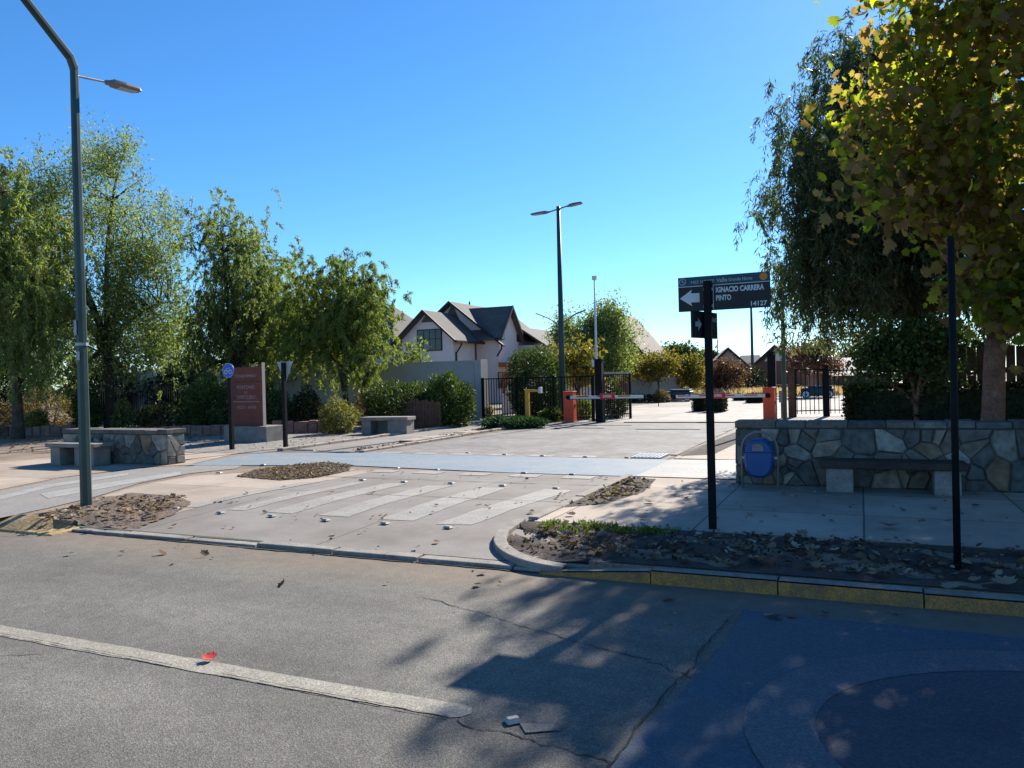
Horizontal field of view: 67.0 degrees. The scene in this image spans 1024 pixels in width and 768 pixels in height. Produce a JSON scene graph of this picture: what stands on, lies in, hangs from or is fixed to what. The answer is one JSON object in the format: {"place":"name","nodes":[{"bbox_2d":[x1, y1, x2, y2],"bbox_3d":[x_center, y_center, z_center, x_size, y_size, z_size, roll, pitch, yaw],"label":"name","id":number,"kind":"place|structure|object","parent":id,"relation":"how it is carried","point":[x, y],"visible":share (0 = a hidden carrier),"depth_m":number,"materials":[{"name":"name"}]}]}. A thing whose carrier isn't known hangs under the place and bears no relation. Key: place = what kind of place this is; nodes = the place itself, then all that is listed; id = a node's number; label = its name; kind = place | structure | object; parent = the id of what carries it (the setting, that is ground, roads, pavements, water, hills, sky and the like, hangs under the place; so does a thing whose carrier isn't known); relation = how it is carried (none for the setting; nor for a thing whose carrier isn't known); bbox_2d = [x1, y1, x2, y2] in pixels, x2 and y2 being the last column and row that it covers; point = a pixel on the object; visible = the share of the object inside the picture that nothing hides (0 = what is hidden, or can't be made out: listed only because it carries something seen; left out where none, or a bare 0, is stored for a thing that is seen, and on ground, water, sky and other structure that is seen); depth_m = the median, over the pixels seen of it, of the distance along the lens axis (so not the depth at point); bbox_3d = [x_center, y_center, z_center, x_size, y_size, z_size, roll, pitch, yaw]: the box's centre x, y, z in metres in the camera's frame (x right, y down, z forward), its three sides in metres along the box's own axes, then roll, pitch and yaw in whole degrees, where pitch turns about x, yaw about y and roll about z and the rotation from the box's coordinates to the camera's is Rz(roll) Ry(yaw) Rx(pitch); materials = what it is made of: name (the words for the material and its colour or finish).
{"place":"outdoors","nodes":[
{"label":"outdoors","id":0,"kind":"place"},
{"bbox_2d":[0,453,235,488],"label":"pavement","id":1,"kind":"structure","parent":0,"point":[13,473],"depth_m":15.77,"materials":[{"name":"concrete"}]},
{"bbox_2d":[45,441,113,466],"bbox_3d":[-9.211,1.486,16.471,1.500,0.475,0.500,-1,0,24],"label":"bench","id":2,"kind":"object","parent":1,"relation":"on","point":[65,453],"visible":0.94,"depth_m":16.33,"materials":[{"name":"concrete"}]},
{"bbox_2d":[0,465,241,517],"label":"cycle path","id":3,"kind":"structure","parent":0,"point":[26,502],"depth_m":12.52,"materials":[{"name":"concrete"}]},
{"bbox_2d":[0,472,180,499],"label":"cycle path marking","id":4,"kind":"object","parent":3,"relation":"on","point":[53,494],"visible":1,"depth_m":12.87,"materials":[{"name":"paint"}]},
{"bbox_2d":[0,531,1023,767],"bbox_3d":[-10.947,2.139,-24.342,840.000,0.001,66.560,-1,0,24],"label":"road","id":5,"kind":"structure","parent":0,"point":[356,622],"depth_m":4.95,"materials":[{"name":"asphalt"}]},
{"bbox_2d":[0,625,471,716],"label":"line","id":6,"kind":"object","parent":5,"relation":"on","point":[428,705],"visible":1,"depth_m":4.60,"materials":[{"name":"paint"}]},
{"bbox_2d":[73,527,531,570],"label":"gutter kerb","id":7,"kind":"structure","parent":5,"relation":"on","point":[381,554],"depth_m":7.87,"materials":[{"name":"concrete"}]},
{"bbox_2d":[1,476,758,767],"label":"cracks","id":8,"kind":"object","parent":5,"relation":"on","point":[641,720],"visible":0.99,"depth_m":5.01,"materials":[{"name":"asphalt"}]},
{"bbox_2d":[609,610,1023,767],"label":"blue road box","id":9,"kind":"object","parent":5,"relation":"on","point":[698,723],"visible":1,"depth_m":4.51,"materials":[{"name":"paint"}]},
{"bbox_2d":[743,650,1023,767],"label":"ring marking","id":10,"kind":"object","parent":9,"relation":"on","point":[779,720],"visible":1,"depth_m":4.16,"materials":[{"name":"paint"}]},
{"bbox_2d":[815,671,1023,767],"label":"dark disc marking","id":11,"kind":"object","parent":9,"relation":"on","point":[965,719],"visible":1,"depth_m":3.75,"materials":[{"name":"paint"}]},
{"bbox_2d":[0,373,1023,602],"bbox_3d":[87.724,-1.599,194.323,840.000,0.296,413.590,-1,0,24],"label":"ground","id":12,"kind":"structure","parent":0,"point":[26,453],"depth_m":7.39,"materials":[{"name":"soil"}]},
{"bbox_2d":[0,356,54,423],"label":"shrub","id":13,"kind":"object","parent":12,"relation":"on","point":[4,396],"visible":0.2,"depth_m":38.16,"materials":[{"name":"green plant"}]},
{"bbox_2d":[0,425,75,435],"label":"stone edging","id":14,"kind":"object","parent":12,"relation":"on","point":[49,430],"visible":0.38,"depth_m":27.55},
{"bbox_2d":[0,514,79,535],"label":"worn kerb","id":15,"kind":"structure","parent":12,"relation":"on","point":[33,524],"depth_m":9.53,"materials":[{"name":"concrete"}]},
{"bbox_2d":[22,386,77,425],"bbox_3d":[-18.548,1.009,31.019,2.483,1.992,2.296,-1,0,24],"label":"shrub","id":16,"kind":"object","parent":12,"relation":"on","point":[61,410],"visible":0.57,"depth_m":30.80,"materials":[{"name":"green plant"}]},
{"bbox_2d":[0,146,110,439],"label":"pepper tree","id":17,"kind":"object","parent":12,"relation":"on","point":[40,297],"visible":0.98,"depth_m":25.27,"materials":[{"name":"green plant"}]},
{"bbox_2d":[66,381,105,427],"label":"shrub","id":18,"kind":"object","parent":12,"relation":"on","point":[96,412],"visible":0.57,"depth_m":28.38,"materials":[{"name":"green plant"}]},
{"bbox_2d":[57,353,139,421],"bbox_3d":[-20.910,0.177,39.010,6.351,3.802,3.059,-1,0,24],"label":"shrub","id":19,"kind":"object","parent":12,"relation":"on","point":[96,378],"visible":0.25,"depth_m":38.28,"materials":[{"name":"green plant"}]},
{"bbox_2d":[0,105,208,427],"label":"pepper tree","id":20,"kind":"object","parent":12,"relation":"on","point":[123,292],"visible":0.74,"depth_m":28.33,"materials":[{"name":"green plant"}]},
{"bbox_2d":[44,493,190,529],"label":"gravel bed","id":21,"kind":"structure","parent":12,"relation":"on","point":[114,520],"depth_m":10.05,"materials":[{"name":"gravel"}]},
{"bbox_2d":[20,0,141,505],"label":"lamp post","id":22,"kind":"object","parent":21,"relation":"on","point":[80,332],"visible":0.97,"depth_m":10.53,"materials":[{"name":"metal"}]},
{"bbox_2d":[38,493,186,519],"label":"leaf litter","id":23,"kind":"object","parent":21,"relation":"on","point":[75,511],"visible":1,"depth_m":10.12,"materials":[{"name":"brown plant"}]},
{"bbox_2d":[109,397,136,427],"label":"shrub","id":24,"kind":"object","parent":12,"relation":"on","point":[125,408],"visible":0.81,"depth_m":28.40,"materials":[{"name":"green plant"}]},
{"bbox_2d":[62,428,185,464],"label":"stone wall","id":25,"kind":"structure","parent":12,"relation":"on","point":[159,446],"depth_m":16.31,"materials":[{"name":"stone"}]},
{"bbox_2d":[71,383,227,422],"bbox_3d":[-16.296,0.952,35.254,10.143,1.855,0.080,-1,0,20],"label":"iron fence","id":26,"kind":"object","parent":12,"relation":"on","point":[154,394],"visible":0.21,"depth_m":35.43,"materials":[{"name":"black metal"}]},
{"bbox_2d":[128,401,189,427],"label":"shrub","id":27,"kind":"object","parent":12,"relation":"on","point":[144,418],"visible":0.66,"depth_m":26.71,"materials":[{"name":"green plant"}]},
{"bbox_2d":[130,424,228,434],"bbox_3d":[-10.819,1.589,25.892,4.323,0.429,0.299,-1,0,12],"label":"stone edging","id":28,"kind":"object","parent":12,"relation":"on","point":[204,429],"visible":0.36,"depth_m":25.68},
{"bbox_2d":[137,351,222,417],"bbox_3d":[-16.069,0.118,38.035,5.300,3.680,3.035,-1,0,24],"label":"shrub","id":29,"kind":"object","parent":12,"relation":"on","point":[171,376],"visible":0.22,"depth_m":37.39,"materials":[{"name":"green plant"}]},
{"bbox_2d":[167,372,228,425],"bbox_3d":[-10.487,0.697,26.987,2.742,2.298,2.329,-1,0,24],"label":"shrub","id":30,"kind":"object","parent":12,"relation":"on","point":[195,396],"visible":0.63,"depth_m":26.56,"materials":[{"name":"green plant"}]},
{"bbox_2d":[147,186,300,404],"bbox_3d":[-12.660,-3.323,33.677,7.567,10.440,6.145,-1,0,24],"label":"pepper tree","id":31,"kind":"object","parent":12,"relation":"on","point":[218,314],"visible":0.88,"depth_m":32.86,"materials":[{"name":"green plant"}]},
{"bbox_2d":[103,470,373,512],"bbox_3d":[-4.748,1.667,12.439,3.050,0.065,4.900,-1,0,24],"label":"pavement patch","id":32,"kind":"object","parent":12,"relation":"on","point":[197,489],"visible":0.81,"depth_m":12.46,"materials":[{"name":"concrete"}]},
{"bbox_2d":[204,235,312,420],"bbox_3d":[-10.892,-2.512,34.824,6.261,8.690,6.030,-1,0,24],"label":"pepper tree","id":33,"kind":"object","parent":12,"relation":"on","point":[272,279],"visible":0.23,"depth_m":33.53,"materials":[{"name":"green plant"}]},
{"bbox_2d":[99,358,488,419],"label":"boundary wall","id":34,"kind":"structure","parent":12,"relation":"on","point":[473,372],"depth_m":32.46,"materials":[{"name":"concrete"}]},
{"bbox_2d":[237,460,351,479],"bbox_3d":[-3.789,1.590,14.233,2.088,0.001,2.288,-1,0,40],"label":"leafy bed","id":35,"kind":"object","parent":12,"relation":"on","point":[300,467],"visible":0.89,"depth_m":14.09,"materials":[{"name":"brown plant"}]},
{"bbox_2d":[272,420,332,433],"bbox_3d":[-6.879,1.441,25.441,1.943,0.539,0.300,-1,0,-6],"label":"stone edging","id":36,"kind":"object","parent":12,"relation":"on","point":[311,426],"visible":0.38,"depth_m":25.33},
{"bbox_2d":[185,422,460,452],"bbox_3d":[-6.313,1.596,24.766,6.050,0.001,12.100,-1,0,24],"label":"gravel bed","id":37,"kind":"object","parent":12,"relation":"on","point":[243,447],"visible":0.43,"depth_m":21.58,"materials":[{"name":"gravel"}]},
{"bbox_2d":[223,363,234,449],"bbox_3d":[-7.082,0.614,19.458,0.370,2.278,0.110,-1,0,24],"label":"cycle sign","id":38,"kind":"object","parent":37,"relation":"on","point":[228,370],"visible":0.99,"depth_m":19.44,"materials":[{"name":"black metal"}]},
{"bbox_2d":[224,362,282,441],"bbox_3d":[-7.489,0.568,22.399,1.572,2.352,0.750,-1,0,24],"label":"monument sign","id":39,"kind":"object","parent":37,"relation":"on","point":[249,404],"visible":0.97,"depth_m":22.17,"materials":[{"name":"concrete"}]},
{"bbox_2d":[265,388,293,424],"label":"shrub","id":40,"kind":"object","parent":37,"relation":"on","point":[270,404],"visible":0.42,"depth_m":26.70,"materials":[{"name":"green plant"}]},
{"bbox_2d":[277,361,292,446],"bbox_3d":[-5.748,0.576,19.571,0.480,2.285,0.102,-1,0,24],"label":"yield sign","id":41,"kind":"object","parent":37,"relation":"on","point":[284,367],"visible":0.85,"depth_m":19.53,"materials":[{"name":"black metal"}]},
{"bbox_2d":[287,384,324,421],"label":"shrub","id":42,"kind":"object","parent":37,"relation":"on","point":[301,405],"visible":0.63,"depth_m":26.24,"materials":[{"name":"green plant"}]},
{"bbox_2d":[244,246,413,414],"bbox_3d":[-7.114,-1.822,30.868,6.461,7.176,5.551,-1,0,24],"label":"willow tree","id":43,"kind":"object","parent":37,"relation":"on","point":[335,328],"visible":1,"depth_m":29.89,"materials":[{"name":"green plant"}]},
{"bbox_2d":[318,394,362,433],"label":"shrub","id":44,"kind":"object","parent":37,"relation":"on","point":[331,420],"visible":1,"depth_m":24.54,"materials":[{"name":"green plant"}]},
{"bbox_2d":[359,416,415,433],"bbox_3d":[-3.867,1.280,24.063,1.660,0.530,0.600,-1,0,18],"label":"bench","id":45,"kind":"object","parent":37,"relation":"on","point":[383,424],"visible":0.94,"depth_m":23.91,"materials":[{"name":"concrete"}]},
{"bbox_2d":[357,377,445,415],"bbox_3d":[-4.002,0.691,27.421,3.118,1.973,2.874,-1,0,24],"label":"hedge","id":46,"kind":"object","parent":37,"relation":"on","point":[400,392],"visible":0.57,"depth_m":26.91,"materials":[{"name":"green plant"}]},
{"bbox_2d":[411,370,476,427],"bbox_3d":[-2.352,0.542,27.296,2.500,2.169,2.218,-1,0,43],"label":"hedge","id":47,"kind":"object","parent":37,"relation":"on","point":[462,403],"visible":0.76,"depth_m":26.73,"materials":[{"name":"green plant"}]},
{"bbox_2d":[241,307,412,366],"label":"house","id":48,"kind":"structure","parent":12,"relation":"on","point":[400,326],"depth_m":55.56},
{"bbox_2d":[77,468,619,560],"bbox_3d":[-1.217,1.602,10.715,6.700,0.080,5.520,-1,0,24],"label":"driveway apron","id":49,"kind":"object","parent":12,"relation":"on","point":[309,526],"visible":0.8,"depth_m":9.48,"materials":[{"name":"concrete"}]},
{"bbox_2d":[185,481,320,506],"bbox_3d":[-3.816,1.632,11.574,0.282,0.036,2.512,-1,0,28],"label":"apron edge line","id":50,"kind":"object","parent":49,"relation":"on","point":[240,495],"visible":0.95,"depth_m":11.35,"materials":[{"name":"paint"}]},
{"bbox_2d":[227,452,596,524],"bbox_3d":[-1.576,1.569,13.146,6.246,0.040,7.283,-1,0,24],"label":"zebra marking","id":51,"kind":"object","parent":49,"relation":"on","point":[468,518],"visible":1,"depth_m":10.40,"materials":[{"name":"paint"}]},
{"bbox_2d":[286,421,485,451],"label":"side lane","id":52,"kind":"structure","parent":12,"relation":"on","point":[355,445],"depth_m":20.83,"materials":[{"name":"concrete"}]},
{"bbox_2d":[392,336,431,362],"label":"shrub","id":53,"kind":"object","parent":12,"relation":"on","point":[420,358],"visible":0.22,"depth_m":35.92,"materials":[{"name":"green plant"}]},
{"bbox_2d":[277,420,552,452],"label":"lane kerb","id":54,"kind":"structure","parent":12,"relation":"on","point":[384,435],"depth_m":21.02,"materials":[{"name":"concrete"}]},
{"bbox_2d":[401,399,440,427],"bbox_3d":[-3.109,1.058,26.301,1.550,1.109,0.030,-1,0,24],"label":"board fence","id":55,"kind":"object","parent":12,"relation":"on","point":[426,413],"visible":0.62,"depth_m":26.23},
{"bbox_2d":[189,453,668,475],"bbox_3d":[-2.000,1.544,15.303,9.700,0.001,3.000,-1,0,24],"label":"cycle crossing","id":56,"kind":"object","parent":12,"relation":"on","point":[582,466],"visible":1,"depth_m":15.02,"materials":[{"name":"blue paint"}]},
{"bbox_2d":[391,301,564,402],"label":"house","id":57,"kind":"structure","parent":12,"relation":"on","point":[495,337],"depth_m":52.72,"materials":[{"name":"paint"}]},
{"bbox_2d":[417,329,441,350],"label":"window","id":58,"kind":"structure","parent":57,"relation":"in","point":[434,336],"depth_m":50.54,"materials":[{"name":"grey glass"}]},
{"bbox_2d":[503,342,569,417],"bbox_3d":[0.926,-0.088,31.467,2.751,3.235,2.968,-1,0,24],"label":"hedge","id":59,"kind":"object","parent":12,"relation":"on","point":[544,361],"visible":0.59,"depth_m":30.91,"materials":[{"name":"green plant"}]},
{"bbox_2d":[481,375,594,421],"bbox_3d":[0.883,0.606,29.255,5.083,1.782,0.080,-1,0,35],"label":"iron fence","id":60,"kind":"object","parent":12,"relation":"on","point":[553,396],"visible":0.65,"depth_m":29.26,"materials":[{"name":"black metal"}]},
{"bbox_2d":[493,518,588,572],"bbox_3d":[0.154,1.665,7.706,0.737,0.267,2.202,-2,0,-20],"label":"verge edging","id":61,"kind":"object","parent":12,"relation":"on","point":[503,549],"visible":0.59,"depth_m":7.08,"materials":[{"name":"concrete"}]},
{"bbox_2d":[530,202,585,413],"bbox_3d":[1.780,-2.664,29.417,2.100,8.274,0.456,-1,0,18],"label":"double lamp post","id":62,"kind":"object","parent":12,"relation":"on","point":[561,322],"visible":0.99,"depth_m":29.30,"materials":[{"name":"metal"}]},
{"bbox_2d":[545,332,607,405],"bbox_3d":[2.907,-0.433,34.876,2.990,3.795,2.861,-1,0,24],"label":"autumn tree","id":63,"kind":"object","parent":12,"relation":"on","point":[578,362],"visible":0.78,"depth_m":34.46,"materials":[{"name":"yellow plant"}]},
{"bbox_2d":[540,286,648,392],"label":"round tree","id":64,"kind":"object","parent":12,"relation":"on","point":[611,331],"visible":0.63,"depth_m":47.08,"materials":[{"name":"green plant"}]},
{"bbox_2d":[593,359,604,421],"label":"gate pillar","id":65,"kind":"structure","parent":12,"relation":"on","point":[599,387],"depth_m":27.29,"materials":[{"name":"black metal"}]},
{"bbox_2d":[604,372,631,421],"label":"sliding gate","id":66,"kind":"structure","parent":12,"relation":"on","point":[628,387],"depth_m":28.45,"materials":[{"name":"black metal"}]},
{"bbox_2d":[528,426,734,520],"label":"driveway kerb","id":67,"kind":"structure","parent":12,"relation":"on","point":[541,514],"depth_m":10.59,"materials":[{"name":"concrete"}]},
{"bbox_2d":[603,314,669,394],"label":"house","id":68,"kind":"structure","parent":12,"relation":"on","point":[651,343],"depth_m":69.05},
{"bbox_2d":[626,378,679,399],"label":"block wall","id":69,"kind":"structure","parent":12,"relation":"on","point":[639,388],"depth_m":50.83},
{"bbox_2d":[629,346,686,392],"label":"autumn tree","id":70,"kind":"object","parent":12,"relation":"on","point":[660,365],"visible":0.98,"depth_m":49.30,"materials":[{"name":"yellow plant"}]},
{"bbox_2d":[660,339,701,387],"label":"tree","id":71,"kind":"object","parent":12,"relation":"on","point":[686,348],"visible":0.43,"depth_m":94.03,"materials":[{"name":"green plant"}]},
{"bbox_2d":[664,350,704,391],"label":"autumn tree","id":72,"kind":"object","parent":12,"relation":"on","point":[692,376],"visible":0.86,"depth_m":51.37,"materials":[{"name":"yellow plant"}]},
{"bbox_2d":[637,459,736,478],"bbox_3d":[3.247,1.425,13.197,1.600,0.001,2.720,-1,0,24],"label":"pale crossing end","id":73,"kind":"object","parent":12,"relation":"on","point":[725,469],"visible":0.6,"depth_m":12.94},
{"bbox_2d":[702,353,754,390],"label":"autumn tree","id":74,"kind":"object","parent":12,"relation":"on","point":[725,374],"visible":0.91,"depth_m":54.56,"materials":[{"name":"brown plant"}]},
{"bbox_2d":[507,521,1023,592],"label":"verge","id":75,"kind":"structure","parent":12,"relation":"on","point":[782,567],"depth_m":6.71,"materials":[{"name":"soil"}]},
{"bbox_2d":[534,518,681,535],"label":"weeds","id":76,"kind":"object","parent":75,"relation":"on","point":[647,529],"visible":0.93,"depth_m":7.93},
{"bbox_2d":[508,524,1023,582],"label":"soil clods","id":77,"kind":"object","parent":75,"relation":"on","point":[525,540],"visible":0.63,"depth_m":6.87,"materials":[{"name":"brown soil"}]},
{"bbox_2d":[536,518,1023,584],"bbox_3d":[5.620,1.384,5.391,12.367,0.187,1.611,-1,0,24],"label":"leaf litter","id":78,"kind":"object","parent":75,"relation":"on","point":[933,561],"visible":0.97,"depth_m":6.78,"materials":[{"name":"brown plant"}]},
{"bbox_2d":[947,236,960,569],"bbox_3d":[3.513,0.251,6.143,0.060,2.850,0.057,-1,0,24],"label":"sign post","id":79,"kind":"object","parent":75,"relation":"on","point":[954,400],"visible":0.83,"depth_m":6.12,"materials":[{"name":"black metal"}]},
{"bbox_2d":[692,385,843,396],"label":"pink grass","id":80,"kind":"structure","parent":12,"relation":"on","point":[745,390],"depth_m":52.06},
{"bbox_2d":[766,351,776,417],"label":"gate pillar","id":81,"kind":"structure","parent":12,"relation":"on","point":[771,367],"depth_m":26.78,"materials":[{"name":"black metal"}]},
{"bbox_2d":[540,566,1023,616],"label":"yellow kerb","id":82,"kind":"structure","parent":12,"relation":"on","point":[879,597],"depth_m":5.89,"materials":[{"name":"concrete"}]},
{"bbox_2d":[744,345,821,386],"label":"house","id":83,"kind":"structure","parent":12,"relation":"on","point":[762,360],"depth_m":66.19,"materials":[{"name":"brown brick"}]},
{"bbox_2d":[794,368,824,416],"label":"pedestrian gate","id":84,"kind":"structure","parent":12,"relation":"on","point":[795,380],"depth_m":27.59,"materials":[{"name":"black metal"}]},
{"bbox_2d":[780,336,846,385],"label":"autumn tree","id":85,"kind":"object","parent":12,"relation":"on","point":[816,361],"visible":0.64,"depth_m":49.52,"materials":[{"name":"brown plant"}]},
{"bbox_2d":[733,1,1023,382],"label":"pepper tree","id":86,"kind":"object","parent":12,"relation":"on","point":[862,274],"visible":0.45,"depth_m":14.35,"materials":[{"name":"green plant"}]},
{"bbox_2d":[735,419,1023,492],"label":"stone wall","id":87,"kind":"structure","parent":12,"relation":"on","point":[991,454],"depth_m":10.38,"materials":[{"name":"stone"}]},
{"bbox_2d":[789,0,1023,420],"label":"plane tree","id":88,"kind":"object","parent":12,"relation":"on","point":[959,95],"visible":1,"depth_m":9.79,"materials":[{"name":"green plant"}]},
{"bbox_2d":[843,308,985,419],"bbox_3d":[6.851,0.094,13.118,2.300,2.818,1.817,-1,0,24],"label":"bush","id":89,"kind":"object","parent":12,"relation":"on","point":[889,351],"visible":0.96,"depth_m":12.98,"materials":[{"name":"green plant"}]},
{"bbox_2d":[840,378,1023,421],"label":"hedge","id":90,"kind":"object","parent":12,"relation":"on","point":[862,407],"visible":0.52,"depth_m":13.15,"materials":[{"name":"green plant"}]},
{"bbox_2d":[924,345,1023,388],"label":"board fence","id":91,"kind":"object","parent":12,"relation":"on","point":[1010,355],"visible":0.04,"depth_m":13.86,"materials":[{"name":"wood"}]},
{"label":"median soil","id":92,"kind":"structure","parent":12,"relation":"on","visible":0},
{"bbox_2d":[478,414,550,428],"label":"shrub","id":93,"kind":"object","parent":92,"relation":"on","point":[508,421],"visible":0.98,"depth_m":25.00,"materials":[{"name":"green plant"}]},
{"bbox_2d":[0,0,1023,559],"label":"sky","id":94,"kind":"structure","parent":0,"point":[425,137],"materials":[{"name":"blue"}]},
{"bbox_2d":[365,422,736,459],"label":"driveway","id":95,"kind":"structure","parent":0,"point":[618,440],"depth_m":19.43,"materials":[{"name":"concrete"}]},
{"bbox_2d":[562,391,645,422],"bbox_3d":[3.254,0.794,27.173,3.084,1.115,0.500,-1,0,24],"label":"barrier","id":96,"kind":"object","parent":95,"relation":"on","point":[570,398],"visible":0.99,"depth_m":27.52,"materials":[{"name":"metal"}]},
{"bbox_2d":[674,444,735,459],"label":"pavement","id":97,"kind":"structure","parent":0,"point":[728,453],"depth_m":15.07,"materials":[{"name":"concrete"}]},
{"bbox_2d":[565,432,735,506],"bbox_3d":[3.891,1.393,15.768,0.634,0.001,14.108,-1,0,25],"label":"dirt seam","id":98,"kind":"object","parent":97,"relation":"on","point":[725,442],"visible":0.67,"depth_m":11.50,"materials":[{"name":"soil"}]},
{"bbox_2d":[571,476,652,503],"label":"leaf litter","id":99,"kind":"object","parent":98,"relation":"on","point":[625,485],"visible":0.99,"depth_m":10.71,"materials":[{"name":"brown plant"}]},
{"bbox_2d":[534,477,1023,549],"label":"pavement","id":100,"kind":"structure","parent":0,"point":[865,514],"depth_m":8.78,"materials":[{"name":"concrete"}]},
{"bbox_2d":[678,271,770,528],"bbox_3d":[2.202,0.287,8.001,0.870,2.818,0.457,-1,0,4],"label":"street sign","id":101,"kind":"object","parent":100,"relation":"on","point":[707,295],"visible":1,"depth_m":7.93,"materials":[{"name":"black metal"}]},
{"bbox_2d":[741,431,778,488],"bbox_3d":[3.417,1.072,10.674,0.504,0.857,0.306,-1,0,24],"label":"litter bin","id":102,"kind":"object","parent":100,"relation":"on","point":[759,457],"visible":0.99,"depth_m":10.56,"materials":[{"name":"blue plastic"}]},
{"bbox_2d":[820,458,967,495],"bbox_3d":[4.937,1.207,10.071,1.700,0.420,0.460,-1,0,24],"label":"bench","id":103,"kind":"object","parent":100,"relation":"on","point":[839,475],"visible":0.94,"depth_m":9.96,"materials":[{"name":"grey concrete"}]},
{"bbox_2d":[552,379,1016,421],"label":"road","id":104,"kind":"structure","parent":0,"point":[677,411],"depth_m":31.96,"materials":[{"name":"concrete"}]},
{"bbox_2d":[674,387,777,418],"bbox_3d":[7.388,0.695,26.888,3.443,1.115,0.500,-1,0,24],"label":"barrier","id":105,"kind":"object","parent":104,"relation":"on","point":[769,402],"visible":0.91,"depth_m":26.21,"materials":[{"name":"metal"}]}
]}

